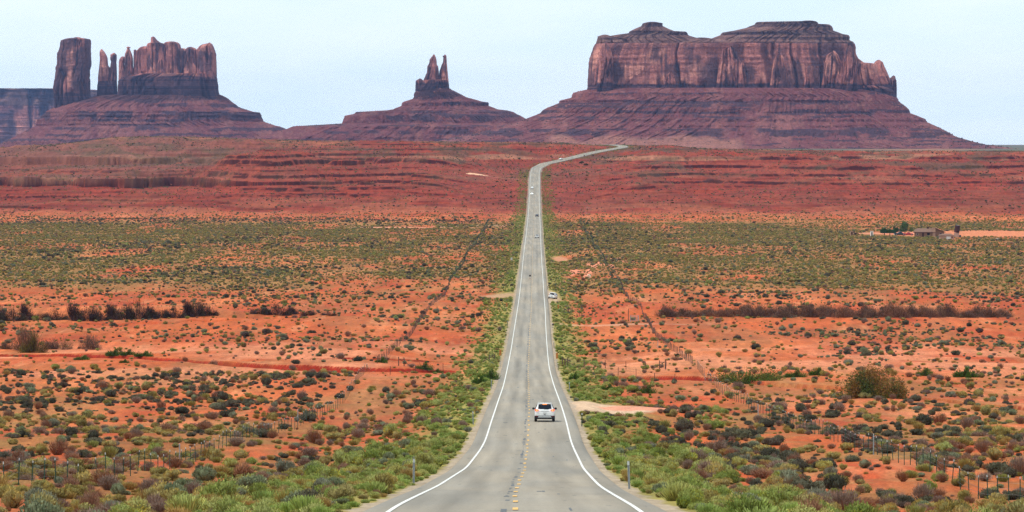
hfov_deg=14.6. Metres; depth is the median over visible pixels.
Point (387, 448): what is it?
rabbitbrush
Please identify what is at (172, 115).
castle butte slope
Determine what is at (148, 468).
dry shrub
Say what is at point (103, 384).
dry shrub
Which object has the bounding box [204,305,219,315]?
tamarisk shrub
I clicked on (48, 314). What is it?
tamarisk shrub
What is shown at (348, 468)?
rabbitbrush
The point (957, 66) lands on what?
sky
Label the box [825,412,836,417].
blackbrush
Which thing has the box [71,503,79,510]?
grass tuft
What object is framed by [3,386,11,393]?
blackbrush
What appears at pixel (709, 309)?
tamarisk shrub
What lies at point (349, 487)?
snakeweed
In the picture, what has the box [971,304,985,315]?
tamarisk shrub
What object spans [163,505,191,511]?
grass tuft
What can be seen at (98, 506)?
dry shrub
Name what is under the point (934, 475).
rabbitbrush
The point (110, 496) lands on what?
snakeweed
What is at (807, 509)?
rabbitbrush
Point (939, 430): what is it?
blackbrush
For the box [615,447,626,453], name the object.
sagebrush
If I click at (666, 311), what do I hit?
tamarisk shrub
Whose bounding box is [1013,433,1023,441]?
blackbrush
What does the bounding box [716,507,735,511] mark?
verge grass
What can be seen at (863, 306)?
tamarisk shrub
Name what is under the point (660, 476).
rabbitbrush
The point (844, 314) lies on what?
tamarisk shrub
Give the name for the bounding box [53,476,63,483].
sagebrush
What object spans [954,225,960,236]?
water tower
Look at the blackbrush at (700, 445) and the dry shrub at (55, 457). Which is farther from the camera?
the blackbrush at (700, 445)
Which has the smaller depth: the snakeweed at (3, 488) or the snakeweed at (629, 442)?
the snakeweed at (3, 488)
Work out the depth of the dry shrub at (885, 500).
195.49 m
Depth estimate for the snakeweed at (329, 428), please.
411.54 m
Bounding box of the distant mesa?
[0,88,96,142]
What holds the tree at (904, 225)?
on the ground at (264, 182)
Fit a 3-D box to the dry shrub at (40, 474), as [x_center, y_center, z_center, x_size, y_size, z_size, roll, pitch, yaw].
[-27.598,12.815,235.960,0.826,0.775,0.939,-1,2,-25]
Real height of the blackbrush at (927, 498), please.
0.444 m
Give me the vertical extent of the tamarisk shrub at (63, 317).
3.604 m
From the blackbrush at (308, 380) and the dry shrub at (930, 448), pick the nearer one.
the dry shrub at (930, 448)
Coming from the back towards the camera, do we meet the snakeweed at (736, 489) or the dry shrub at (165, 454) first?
the dry shrub at (165, 454)
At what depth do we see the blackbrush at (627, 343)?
772.59 m
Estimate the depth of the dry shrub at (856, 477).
242.42 m
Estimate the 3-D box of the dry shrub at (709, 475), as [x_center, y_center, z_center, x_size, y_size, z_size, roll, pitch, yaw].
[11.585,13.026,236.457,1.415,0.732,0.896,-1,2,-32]
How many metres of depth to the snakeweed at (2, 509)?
144.28 m
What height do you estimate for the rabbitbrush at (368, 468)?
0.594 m
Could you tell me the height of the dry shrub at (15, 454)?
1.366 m
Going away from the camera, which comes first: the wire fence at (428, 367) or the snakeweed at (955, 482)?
the snakeweed at (955, 482)
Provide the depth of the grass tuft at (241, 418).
452.22 m
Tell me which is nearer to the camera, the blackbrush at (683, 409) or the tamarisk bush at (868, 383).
the blackbrush at (683, 409)
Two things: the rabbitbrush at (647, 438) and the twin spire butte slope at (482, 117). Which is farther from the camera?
the twin spire butte slope at (482, 117)
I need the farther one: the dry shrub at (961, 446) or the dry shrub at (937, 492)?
the dry shrub at (961, 446)
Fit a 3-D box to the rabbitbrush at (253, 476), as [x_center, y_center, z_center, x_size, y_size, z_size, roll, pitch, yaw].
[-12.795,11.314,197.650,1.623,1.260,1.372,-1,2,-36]
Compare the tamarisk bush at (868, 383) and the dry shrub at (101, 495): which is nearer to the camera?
the dry shrub at (101, 495)
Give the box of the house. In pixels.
[913,227,945,236]
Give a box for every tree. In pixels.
[880,228,889,234]
[899,221,913,231]
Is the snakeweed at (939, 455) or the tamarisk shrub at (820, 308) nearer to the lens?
the snakeweed at (939, 455)
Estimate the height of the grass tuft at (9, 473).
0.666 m
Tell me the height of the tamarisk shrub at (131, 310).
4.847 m
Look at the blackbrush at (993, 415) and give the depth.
443.36 m
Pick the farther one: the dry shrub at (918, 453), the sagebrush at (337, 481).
the dry shrub at (918, 453)
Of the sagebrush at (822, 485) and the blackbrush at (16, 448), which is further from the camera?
the blackbrush at (16, 448)
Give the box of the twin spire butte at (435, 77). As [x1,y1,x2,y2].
[415,54,448,91]
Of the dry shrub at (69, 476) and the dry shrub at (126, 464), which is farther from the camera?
the dry shrub at (126, 464)
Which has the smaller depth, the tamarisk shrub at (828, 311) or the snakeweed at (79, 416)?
the snakeweed at (79, 416)
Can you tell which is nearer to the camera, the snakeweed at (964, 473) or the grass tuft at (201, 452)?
the snakeweed at (964, 473)
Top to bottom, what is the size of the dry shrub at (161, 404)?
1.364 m
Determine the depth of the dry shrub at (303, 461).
305.52 m
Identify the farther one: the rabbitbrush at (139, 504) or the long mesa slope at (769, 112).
the long mesa slope at (769, 112)
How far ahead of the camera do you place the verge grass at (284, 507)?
113.79 m
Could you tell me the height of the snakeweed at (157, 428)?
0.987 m
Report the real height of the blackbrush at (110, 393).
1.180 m
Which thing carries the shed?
on the ground at (264, 182)
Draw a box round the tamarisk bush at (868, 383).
[833,363,909,398]
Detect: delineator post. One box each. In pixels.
[413,459,414,483]
[627,461,629,488]
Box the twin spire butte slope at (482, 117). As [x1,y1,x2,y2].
[259,88,524,140]
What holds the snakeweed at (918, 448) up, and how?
on the ground at (264, 182)
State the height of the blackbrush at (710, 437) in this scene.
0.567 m
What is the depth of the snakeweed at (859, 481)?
241.31 m
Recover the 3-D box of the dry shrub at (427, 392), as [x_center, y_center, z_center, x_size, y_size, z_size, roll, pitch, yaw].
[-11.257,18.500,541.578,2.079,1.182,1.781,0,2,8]
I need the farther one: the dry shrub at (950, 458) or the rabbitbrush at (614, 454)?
the dry shrub at (950, 458)
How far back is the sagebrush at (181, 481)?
220.21 m
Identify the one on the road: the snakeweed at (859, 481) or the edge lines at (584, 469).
the edge lines at (584, 469)
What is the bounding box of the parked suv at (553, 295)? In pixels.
[548,292,556,298]
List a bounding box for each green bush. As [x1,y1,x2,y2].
[73,354,92,359]
[104,347,121,356]
[120,348,134,355]
[133,351,153,356]
[375,356,388,362]
[413,362,434,369]
[472,375,486,383]
[481,368,499,379]
[568,372,579,379]
[601,383,613,389]
[639,383,657,393]
[712,366,785,383]
[784,369,807,377]
[809,367,823,375]
[916,367,934,375]
[951,366,977,376]
[965,371,978,377]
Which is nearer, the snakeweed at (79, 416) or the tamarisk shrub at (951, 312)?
the snakeweed at (79, 416)
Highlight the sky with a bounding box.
[0,0,1023,144]
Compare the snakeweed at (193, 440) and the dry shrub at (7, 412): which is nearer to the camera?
the snakeweed at (193, 440)
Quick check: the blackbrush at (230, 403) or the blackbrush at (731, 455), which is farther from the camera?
the blackbrush at (230, 403)
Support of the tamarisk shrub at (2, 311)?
on the ground at (264, 182)
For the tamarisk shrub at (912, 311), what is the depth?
908.24 m
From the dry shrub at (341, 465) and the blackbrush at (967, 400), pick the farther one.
the blackbrush at (967, 400)
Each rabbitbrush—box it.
[108,502,142,511]
[123,496,151,511]
[148,441,161,452]
[170,490,204,509]
[198,474,239,497]
[202,499,218,510]
[209,495,222,502]
[212,495,248,511]
[221,456,238,467]
[224,503,251,511]
[237,484,249,494]
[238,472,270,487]
[247,481,267,495]
[251,496,278,509]
[253,503,278,511]
[267,478,290,486]
[283,473,306,480]
[292,484,303,489]
[297,501,325,511]
[301,478,315,484]
[303,462,328,476]
[305,459,324,465]
[307,473,326,479]
[314,464,340,476]
[314,483,337,491]
[332,450,344,458]
[334,454,347,466]
[338,469,349,477]
[343,465,362,472]
[345,451,363,465]
[345,473,359,480]
[352,484,364,489]
[356,469,371,476]
[361,473,373,483]
[362,447,379,461]
[362,458,372,466]
[363,439,385,450]
[364,467,376,471]
[367,473,378,483]
[370,448,384,457]
[380,444,394,451]
[383,422,397,437]
[386,462,399,466]
[388,459,402,463]
[388,464,401,474]
[390,448,403,458]
[396,473,412,482]
[403,458,417,465]
[408,439,420,447]
[410,445,425,454]
[414,451,436,465]
[417,440,431,447]
[430,399,443,406]
[434,456,445,465]
[443,439,456,444]
[592,434,604,443]
[601,449,616,458]
[609,453,627,459]
[620,458,632,465]
[630,460,650,469]
[630,468,645,479]
[633,455,645,463]
[640,484,652,490]
[641,473,652,481]
[643,434,658,443]
[647,458,659,465]
[649,446,666,455]
[653,473,668,480]
[656,455,668,463]
[660,466,673,476]
[664,461,679,469]
[666,443,683,450]
[667,448,678,455]
[667,475,679,482]
[672,448,697,461]
[672,472,702,487]
[674,471,695,477]
[676,486,704,503]
[676,494,691,508]
[680,445,701,452]
[685,481,700,488]
[687,469,699,477]
[687,502,697,509]
[696,446,714,452]
[702,480,714,490]
[704,419,717,429]
[704,495,731,504]
[705,453,729,463]
[707,500,727,506]
[711,404,721,412]
[712,469,740,484]
[713,485,731,495]
[716,420,725,427]
[717,459,732,472]
[731,456,747,466]
[758,486,782,498]
[763,483,798,492]
[763,485,802,504]
[781,504,816,511]
[815,460,832,470]
[817,507,833,511]
[818,500,832,507]
[824,506,842,511]
[924,480,937,490]
[931,470,948,481]
[939,440,952,451]
[968,505,998,511]
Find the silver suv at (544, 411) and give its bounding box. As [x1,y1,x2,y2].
[532,402,556,420]
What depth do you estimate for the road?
291.83 m
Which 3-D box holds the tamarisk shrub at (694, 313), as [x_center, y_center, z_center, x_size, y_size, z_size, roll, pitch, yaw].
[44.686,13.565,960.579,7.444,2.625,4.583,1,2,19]
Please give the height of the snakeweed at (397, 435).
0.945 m
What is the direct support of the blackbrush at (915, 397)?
on the ground at (264, 182)
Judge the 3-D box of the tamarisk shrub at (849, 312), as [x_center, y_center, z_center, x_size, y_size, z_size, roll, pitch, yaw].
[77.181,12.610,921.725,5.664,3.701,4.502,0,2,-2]
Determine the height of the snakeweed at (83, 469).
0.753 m
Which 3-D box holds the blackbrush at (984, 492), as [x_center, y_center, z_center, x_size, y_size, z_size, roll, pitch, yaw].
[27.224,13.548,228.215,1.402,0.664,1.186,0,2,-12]
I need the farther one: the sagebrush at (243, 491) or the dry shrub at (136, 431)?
the dry shrub at (136, 431)
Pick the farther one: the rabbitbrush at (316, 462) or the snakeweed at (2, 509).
the rabbitbrush at (316, 462)
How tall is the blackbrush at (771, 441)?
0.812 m
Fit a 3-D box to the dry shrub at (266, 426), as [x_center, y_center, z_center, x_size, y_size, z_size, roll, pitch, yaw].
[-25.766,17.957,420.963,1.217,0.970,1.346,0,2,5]
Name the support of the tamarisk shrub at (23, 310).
on the ground at (264, 182)
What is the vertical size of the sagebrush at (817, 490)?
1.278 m
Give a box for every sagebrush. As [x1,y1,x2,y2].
[14,425,25,431]
[23,382,35,387]
[25,387,35,392]
[49,418,59,427]
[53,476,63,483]
[65,365,75,371]
[102,427,109,432]
[103,499,121,509]
[110,482,125,494]
[116,452,127,456]
[133,424,144,430]
[138,393,146,398]
[164,481,188,493]
[174,477,203,486]
[182,386,189,390]
[186,390,192,396]
[191,464,216,481]
[209,402,220,408]
[229,411,235,417]
[236,473,267,494]
[236,487,246,495]
[274,457,295,472]
[284,488,305,501]
[291,443,301,447]
[313,477,334,486]
[315,403,321,408]
[326,476,346,486]
[334,498,349,503]
[341,445,357,452]
[353,446,363,451]
[371,429,382,434]
[378,458,387,464]
[383,452,394,458]
[386,392,395,398]
[398,437,411,447]
[406,345,415,349]
[407,403,414,408]
[441,417,451,422]
[463,426,472,431]
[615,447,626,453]
[651,482,666,492]
[674,395,686,399]
[690,396,698,401]
[692,430,698,435]
[698,404,708,409]
[732,491,762,500]
[738,464,757,474]
[739,454,751,460]
[741,447,753,454]
[747,440,760,447]
[763,455,772,460]
[773,462,785,467]
[776,468,799,483]
[807,486,833,497]
[814,481,824,489]
[823,466,837,474]
[844,359,854,364]
[858,458,871,467]
[861,426,869,430]
[873,346,879,351]
[911,406,922,410]
[915,452,935,464]
[915,499,929,505]
[931,431,943,438]
[945,391,954,396]
[949,452,958,458]
[951,419,960,424]
[973,419,984,424]
[988,396,996,401]
[1008,409,1017,414]
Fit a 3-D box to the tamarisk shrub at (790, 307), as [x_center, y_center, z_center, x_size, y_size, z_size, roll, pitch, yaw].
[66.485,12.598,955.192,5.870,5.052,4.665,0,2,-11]
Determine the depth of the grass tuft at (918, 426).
407.93 m
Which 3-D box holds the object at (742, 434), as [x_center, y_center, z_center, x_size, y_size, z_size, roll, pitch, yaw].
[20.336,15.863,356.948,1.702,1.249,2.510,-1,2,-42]
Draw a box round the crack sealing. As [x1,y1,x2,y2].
[500,266,572,511]
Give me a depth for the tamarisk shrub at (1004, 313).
949.53 m
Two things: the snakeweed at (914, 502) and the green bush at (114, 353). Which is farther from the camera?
the green bush at (114, 353)
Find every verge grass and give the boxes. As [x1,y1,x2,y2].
[225,494,251,501]
[249,489,280,501]
[274,501,293,511]
[276,481,295,488]
[288,494,324,511]
[309,506,335,511]
[322,486,338,493]
[348,501,362,506]
[353,490,364,495]
[360,499,369,502]
[364,480,387,492]
[399,479,409,483]
[415,476,423,480]
[416,463,436,473]
[436,411,447,416]
[438,422,451,425]
[438,428,452,432]
[447,431,463,438]
[608,455,626,464]
[615,442,629,447]
[628,452,643,455]
[630,480,643,486]
[635,411,643,416]
[639,467,659,471]
[646,470,669,475]
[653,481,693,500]
[693,502,721,511]
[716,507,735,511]
[745,489,760,493]
[777,501,801,509]
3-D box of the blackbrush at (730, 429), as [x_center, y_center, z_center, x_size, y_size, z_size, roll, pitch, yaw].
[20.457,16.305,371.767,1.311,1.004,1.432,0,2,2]
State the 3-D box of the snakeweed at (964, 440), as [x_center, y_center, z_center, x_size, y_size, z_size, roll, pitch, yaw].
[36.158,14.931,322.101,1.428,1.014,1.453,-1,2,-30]
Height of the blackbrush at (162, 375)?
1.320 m
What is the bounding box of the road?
[363,145,665,511]
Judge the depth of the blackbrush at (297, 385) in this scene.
573.51 m
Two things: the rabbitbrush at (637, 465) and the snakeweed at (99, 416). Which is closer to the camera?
the rabbitbrush at (637, 465)
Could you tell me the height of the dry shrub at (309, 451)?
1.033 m
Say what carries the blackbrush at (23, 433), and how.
on the ground at (264, 182)
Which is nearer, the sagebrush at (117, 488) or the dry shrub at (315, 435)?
the sagebrush at (117, 488)
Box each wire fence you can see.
[3,364,366,484]
[377,219,488,362]
[390,354,492,373]
[564,358,666,367]
[565,359,674,383]
[582,220,692,363]
[697,361,1023,500]
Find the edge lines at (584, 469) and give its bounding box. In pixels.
[386,147,642,511]
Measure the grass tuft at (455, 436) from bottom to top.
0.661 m
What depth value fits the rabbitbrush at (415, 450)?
291.19 m
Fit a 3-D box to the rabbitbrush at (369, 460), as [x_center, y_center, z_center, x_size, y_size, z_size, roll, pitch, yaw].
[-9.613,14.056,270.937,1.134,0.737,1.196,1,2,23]
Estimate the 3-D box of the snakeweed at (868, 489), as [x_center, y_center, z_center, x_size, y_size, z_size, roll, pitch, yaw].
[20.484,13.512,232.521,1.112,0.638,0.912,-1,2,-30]
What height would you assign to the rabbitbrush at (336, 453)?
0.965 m
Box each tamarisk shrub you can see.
[0,303,9,319]
[0,306,28,320]
[0,340,11,348]
[10,322,41,350]
[15,331,49,352]
[18,301,33,318]
[28,312,53,320]
[41,307,69,319]
[44,337,73,349]
[66,300,87,320]
[70,304,105,320]
[78,332,100,349]
[88,310,112,320]
[104,302,123,319]
[115,304,136,319]
[125,295,151,318]
[145,305,159,318]
[157,308,171,317]
[160,305,187,318]
[179,299,209,316]
[182,299,198,316]
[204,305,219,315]
[248,307,265,313]
[260,302,292,315]
[288,306,300,314]
[300,310,317,315]
[320,310,336,315]
[653,303,679,317]
[678,308,692,314]
[678,311,698,316]
[686,308,709,316]
[699,307,716,314]
[702,311,719,315]
[709,308,736,316]
[723,307,739,315]
[737,300,757,315]
[739,302,764,317]
[752,304,769,315]
[760,307,774,315]
[766,304,789,316]
[771,306,796,317]
[780,298,802,316]
[800,302,820,317]
[817,302,835,314]
[825,306,838,316]
[830,305,854,317]
[836,306,857,316]
[854,304,877,316]
[855,306,872,317]
[861,305,884,317]
[881,299,902,315]
[882,304,900,316]
[887,304,913,317]
[905,301,923,316]
[916,304,931,314]
[918,305,939,317]
[923,306,947,317]
[935,304,954,316]
[937,302,959,316]
[956,311,977,317]
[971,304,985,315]
[979,303,1001,317]
[992,307,1013,316]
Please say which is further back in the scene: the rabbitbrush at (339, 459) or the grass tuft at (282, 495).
the rabbitbrush at (339, 459)
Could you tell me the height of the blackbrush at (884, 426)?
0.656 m
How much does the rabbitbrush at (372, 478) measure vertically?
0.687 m
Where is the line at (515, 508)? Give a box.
[513,187,534,509]
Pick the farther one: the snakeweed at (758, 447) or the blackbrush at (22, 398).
the blackbrush at (22, 398)
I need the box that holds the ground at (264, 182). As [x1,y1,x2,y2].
[0,136,1023,511]
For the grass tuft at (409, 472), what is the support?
on the ground at (264, 182)
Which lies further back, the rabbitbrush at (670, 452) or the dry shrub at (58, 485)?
the rabbitbrush at (670, 452)
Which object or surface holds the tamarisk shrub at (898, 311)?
on the ground at (264, 182)
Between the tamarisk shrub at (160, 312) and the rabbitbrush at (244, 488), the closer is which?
the rabbitbrush at (244, 488)
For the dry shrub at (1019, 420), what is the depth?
416.27 m
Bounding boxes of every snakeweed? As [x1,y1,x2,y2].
[0,419,7,424]
[0,483,15,497]
[0,486,23,507]
[0,506,8,511]
[12,465,36,477]
[16,486,26,491]
[24,456,49,468]
[28,489,64,508]
[29,482,43,489]
[31,479,47,485]
[34,444,48,454]
[41,487,70,501]
[42,480,55,488]
[46,467,66,479]
[63,483,79,490]
[63,506,73,511]
[66,487,81,498]
[68,458,85,466]
[68,497,84,506]
[72,471,93,484]
[74,484,87,494]
[75,414,86,419]
[75,465,85,474]
[76,418,87,426]
[77,502,94,511]
[80,410,92,417]
[84,463,97,468]
[86,457,108,468]
[96,413,107,419]
[98,497,109,504]
[101,439,115,446]
[105,492,116,499]
[115,493,127,502]
[116,473,126,479]
[127,456,137,464]
[130,448,141,454]
[131,435,148,440]
[131,440,144,444]
[143,487,157,499]
[149,426,163,431]
[149,466,168,474]
[151,489,166,496]
[157,475,170,482]
[160,487,189,502]
[162,468,179,480]
[166,420,178,424]
[188,437,196,443]
[205,428,215,434]
[205,447,220,460]
[219,428,229,435]
[233,449,249,457]
[234,427,245,433]
[237,423,250,428]
[267,474,281,480]
[279,484,292,489]
[286,410,296,416]
[288,467,302,474]
[311,493,325,500]
[317,457,330,464]
[323,423,337,431]
[324,431,344,439]
[326,484,356,498]
[338,482,356,494]
[373,471,394,489]
[392,430,403,438]
[610,437,620,443]
[625,438,632,444]
[642,469,666,473]
[655,442,668,448]
[671,457,683,465]
[699,489,719,501]
[702,460,724,480]
[709,477,732,486]
[711,502,723,507]
[726,492,740,497]
[731,486,741,491]
[739,487,747,492]
[753,444,769,450]
[765,474,783,484]
[773,404,783,411]
[780,463,795,469]
[793,492,823,503]
[803,444,816,450]
[825,451,841,458]
[829,501,840,509]
[839,442,853,450]
[841,476,850,484]
[855,479,864,483]
[858,483,872,492]
[859,391,871,397]
[880,503,900,511]
[882,457,891,464]
[909,445,922,451]
[911,499,928,507]
[924,502,938,509]
[931,454,943,465]
[934,497,976,511]
[937,436,959,443]
[950,476,966,485]
[952,505,973,511]
[956,489,971,500]
[957,470,973,475]
[958,435,970,445]
[984,500,1004,511]
[986,446,1002,459]
[986,497,1006,504]
[989,493,1008,503]
[992,424,1011,435]
[995,434,1005,440]
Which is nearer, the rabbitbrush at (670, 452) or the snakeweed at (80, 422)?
the rabbitbrush at (670, 452)
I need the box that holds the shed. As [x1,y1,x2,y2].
[938,234,954,238]
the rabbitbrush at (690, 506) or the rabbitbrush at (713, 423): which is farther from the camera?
the rabbitbrush at (713, 423)
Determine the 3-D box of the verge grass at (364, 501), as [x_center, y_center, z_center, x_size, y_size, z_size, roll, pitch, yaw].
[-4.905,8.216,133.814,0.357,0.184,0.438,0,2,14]
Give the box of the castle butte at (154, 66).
[53,36,218,107]
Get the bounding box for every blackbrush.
[0,450,10,461]
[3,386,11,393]
[8,433,19,438]
[12,444,25,450]
[13,395,31,403]
[17,369,26,374]
[18,430,30,437]
[23,401,34,406]
[25,450,35,456]
[41,403,47,407]
[54,406,64,411]
[58,381,67,387]
[64,425,78,435]
[72,386,83,393]
[76,448,91,457]
[84,437,105,444]
[88,429,98,437]
[96,396,104,400]
[105,389,117,396]
[158,372,170,378]
[163,390,174,395]
[171,371,180,376]
[173,405,189,413]
[193,428,204,433]
[198,384,209,388]
[206,395,219,401]
[213,404,225,409]
[216,390,228,399]
[219,409,229,416]
[223,400,236,406]
[254,428,268,437]
[261,377,270,384]
[275,371,284,378]
[278,422,288,428]
[280,453,288,457]
[291,383,303,387]
[299,377,315,383]
[299,412,318,421]
[301,396,311,400]
[306,372,313,377]
[315,371,326,378]
[334,392,344,397]
[352,355,362,360]
[412,399,426,406]
[587,343,596,347]
[597,426,606,429]
[604,419,617,426]
[623,341,634,345]
[646,420,660,425]
[655,425,667,432]
[656,440,671,448]
[668,434,680,440]
[674,417,695,430]
[677,406,690,412]
[678,437,686,442]
[690,410,702,417]
[697,443,706,447]
[706,435,716,439]
[708,429,721,435]
[717,459,736,469]
[720,431,733,440]
[722,438,742,447]
[723,452,741,459]
[725,427,736,432]
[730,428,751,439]
[744,428,758,435]
[749,478,761,487]
[750,343,760,348]
[751,454,764,461]
[755,426,767,431]
[757,446,780,455]
[758,417,775,426]
[762,437,782,444]
[770,415,781,419]
[773,434,785,441]
[778,448,799,461]
[781,418,790,423]
[786,423,794,428]
[790,456,811,471]
[790,476,821,490]
[794,402,805,406]
[803,413,810,419]
[805,425,821,429]
[819,458,835,462]
[823,425,838,433]
[825,410,840,416]
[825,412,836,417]
[838,429,848,434]
[841,432,860,442]
[843,350,851,353]
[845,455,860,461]
[851,424,869,429]
[854,430,866,434]
[861,351,871,355]
[871,426,882,433]
[875,490,896,498]
[878,424,889,428]
[880,398,888,402]
[880,443,894,453]
[893,421,901,427]
[893,430,902,435]
[893,493,916,502]
[897,501,908,507]
[905,445,913,451]
[909,394,921,400]
[910,429,923,434]
[915,412,933,424]
[918,495,932,501]
[932,407,941,411]
[933,403,944,406]
[934,428,944,432]
[934,449,950,456]
[945,430,960,435]
[946,426,962,431]
[951,349,960,354]
[960,464,974,471]
[963,398,974,404]
[973,459,983,467]
[977,488,999,497]
[982,428,992,433]
[985,459,1012,474]
[988,412,998,418]
[998,406,1010,412]
[1001,489,1023,499]
[1002,467,1017,477]
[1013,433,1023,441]
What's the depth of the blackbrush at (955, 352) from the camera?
709.34 m
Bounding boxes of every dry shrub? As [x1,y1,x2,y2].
[0,461,13,470]
[2,409,14,416]
[4,456,15,463]
[12,449,24,461]
[16,452,34,463]
[19,474,36,480]
[31,425,47,433]
[33,401,41,408]
[37,467,47,478]
[40,418,51,427]
[48,436,69,454]
[48,456,58,462]
[53,482,62,487]
[57,499,70,506]
[58,460,74,466]
[60,473,73,479]
[61,477,79,485]
[63,451,79,459]
[64,467,77,474]
[78,489,99,506]
[84,485,106,498]
[86,456,98,467]
[93,502,106,510]
[96,474,119,489]
[97,380,108,387]
[106,464,124,474]
[115,436,123,440]
[115,458,135,469]
[129,426,141,435]
[129,433,140,439]
[139,478,161,491]
[140,460,154,470]
[146,493,166,507]
[147,498,174,511]
[152,446,163,456]
[156,400,166,408]
[158,422,172,430]
[160,452,168,457]
[165,453,182,468]
[178,460,192,467]
[184,478,200,493]
[191,449,199,457]
[197,421,212,429]
[207,411,219,418]
[227,436,246,446]
[233,459,254,474]
[246,440,257,446]
[255,470,269,479]
[263,423,271,429]
[267,428,278,437]
[268,405,277,412]
[296,457,309,465]
[297,389,307,399]
[298,447,319,456]
[306,428,322,443]
[319,482,338,493]
[336,462,347,469]
[350,428,364,438]
[355,421,369,430]
[391,389,400,396]
[402,416,411,423]
[403,412,412,419]
[416,416,426,421]
[422,389,435,395]
[430,418,442,422]
[457,420,466,425]
[681,459,692,468]
[683,429,694,440]
[689,448,708,459]
[691,464,707,478]
[696,458,710,468]
[704,437,727,452]
[704,470,713,479]
[724,449,734,453]
[728,483,738,488]
[731,382,743,389]
[745,476,753,483]
[748,466,775,478]
[753,414,763,420]
[764,459,786,468]
[772,401,787,409]
[779,443,788,450]
[786,452,801,459]
[794,494,826,510]
[795,424,807,430]
[801,409,811,415]
[807,491,831,501]
[815,399,825,404]
[833,401,846,411]
[841,394,850,400]
[841,471,852,476]
[852,473,864,480]
[854,440,862,447]
[855,485,865,493]
[870,442,880,448]
[878,495,897,505]
[895,468,908,481]
[912,448,929,458]
[912,483,934,499]
[916,437,929,446]
[921,447,935,453]
[931,485,946,495]
[931,495,945,502]
[932,412,947,423]
[934,472,947,481]
[937,456,948,464]
[943,439,958,447]
[946,454,955,460]
[955,442,965,449]
[956,454,972,462]
[959,415,974,428]
[964,447,974,453]
[964,495,974,503]
[974,439,988,452]
[975,470,992,480]
[976,430,987,436]
[1002,448,1014,456]
[1005,442,1019,450]
[1007,454,1023,475]
[1014,414,1023,423]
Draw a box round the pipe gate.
[630,315,638,321]
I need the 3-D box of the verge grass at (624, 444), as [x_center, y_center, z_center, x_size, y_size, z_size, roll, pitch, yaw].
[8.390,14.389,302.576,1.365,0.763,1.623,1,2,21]
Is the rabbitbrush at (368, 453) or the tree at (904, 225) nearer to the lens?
the rabbitbrush at (368, 453)
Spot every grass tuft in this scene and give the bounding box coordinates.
[0,471,19,479]
[66,492,76,498]
[69,439,81,442]
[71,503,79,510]
[84,440,98,447]
[101,446,118,457]
[122,482,138,489]
[134,489,145,498]
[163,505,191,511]
[197,447,211,457]
[201,493,222,500]
[210,457,222,462]
[211,424,223,429]
[214,464,230,475]
[217,472,226,477]
[227,468,234,476]
[238,416,246,420]
[241,501,253,505]
[254,439,263,444]
[272,489,293,502]
[285,450,300,455]
[294,478,304,485]
[318,497,333,506]
[348,439,359,445]
[383,486,394,493]
[398,468,415,477]
[403,464,417,468]
[449,433,461,439]
[620,434,632,439]
[622,473,638,481]
[643,477,665,484]
[658,420,671,426]
[669,492,677,500]
[718,448,727,455]
[750,483,774,488]
[793,428,804,433]
[903,504,927,511]
[904,419,913,424]
[904,470,917,477]
[913,422,924,428]
[914,464,934,471]
[956,458,976,468]
[971,404,980,410]
[974,498,1003,507]
[990,409,1000,415]
[995,473,1011,481]
[998,439,1006,444]
[1003,436,1011,441]
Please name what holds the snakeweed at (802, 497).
on the ground at (264, 182)
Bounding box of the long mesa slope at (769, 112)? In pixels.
[440,88,1014,148]
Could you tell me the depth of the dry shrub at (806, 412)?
435.73 m
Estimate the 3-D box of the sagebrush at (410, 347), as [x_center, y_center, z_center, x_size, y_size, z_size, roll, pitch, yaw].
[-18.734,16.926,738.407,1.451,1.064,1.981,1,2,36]
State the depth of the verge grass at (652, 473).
195.67 m
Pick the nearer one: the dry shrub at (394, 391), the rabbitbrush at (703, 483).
the rabbitbrush at (703, 483)
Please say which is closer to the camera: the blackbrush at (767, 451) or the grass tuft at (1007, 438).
the blackbrush at (767, 451)
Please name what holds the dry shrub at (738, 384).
on the ground at (264, 182)
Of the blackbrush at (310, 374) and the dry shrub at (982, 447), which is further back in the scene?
the blackbrush at (310, 374)
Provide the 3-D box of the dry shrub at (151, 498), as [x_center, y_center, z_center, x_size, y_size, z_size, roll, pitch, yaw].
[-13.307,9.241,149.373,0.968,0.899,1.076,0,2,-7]
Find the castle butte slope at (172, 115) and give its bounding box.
[0,94,284,146]
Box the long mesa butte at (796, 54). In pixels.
[587,20,896,96]
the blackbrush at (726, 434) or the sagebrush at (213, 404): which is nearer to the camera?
the blackbrush at (726, 434)
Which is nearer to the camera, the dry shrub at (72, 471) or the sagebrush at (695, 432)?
the dry shrub at (72, 471)

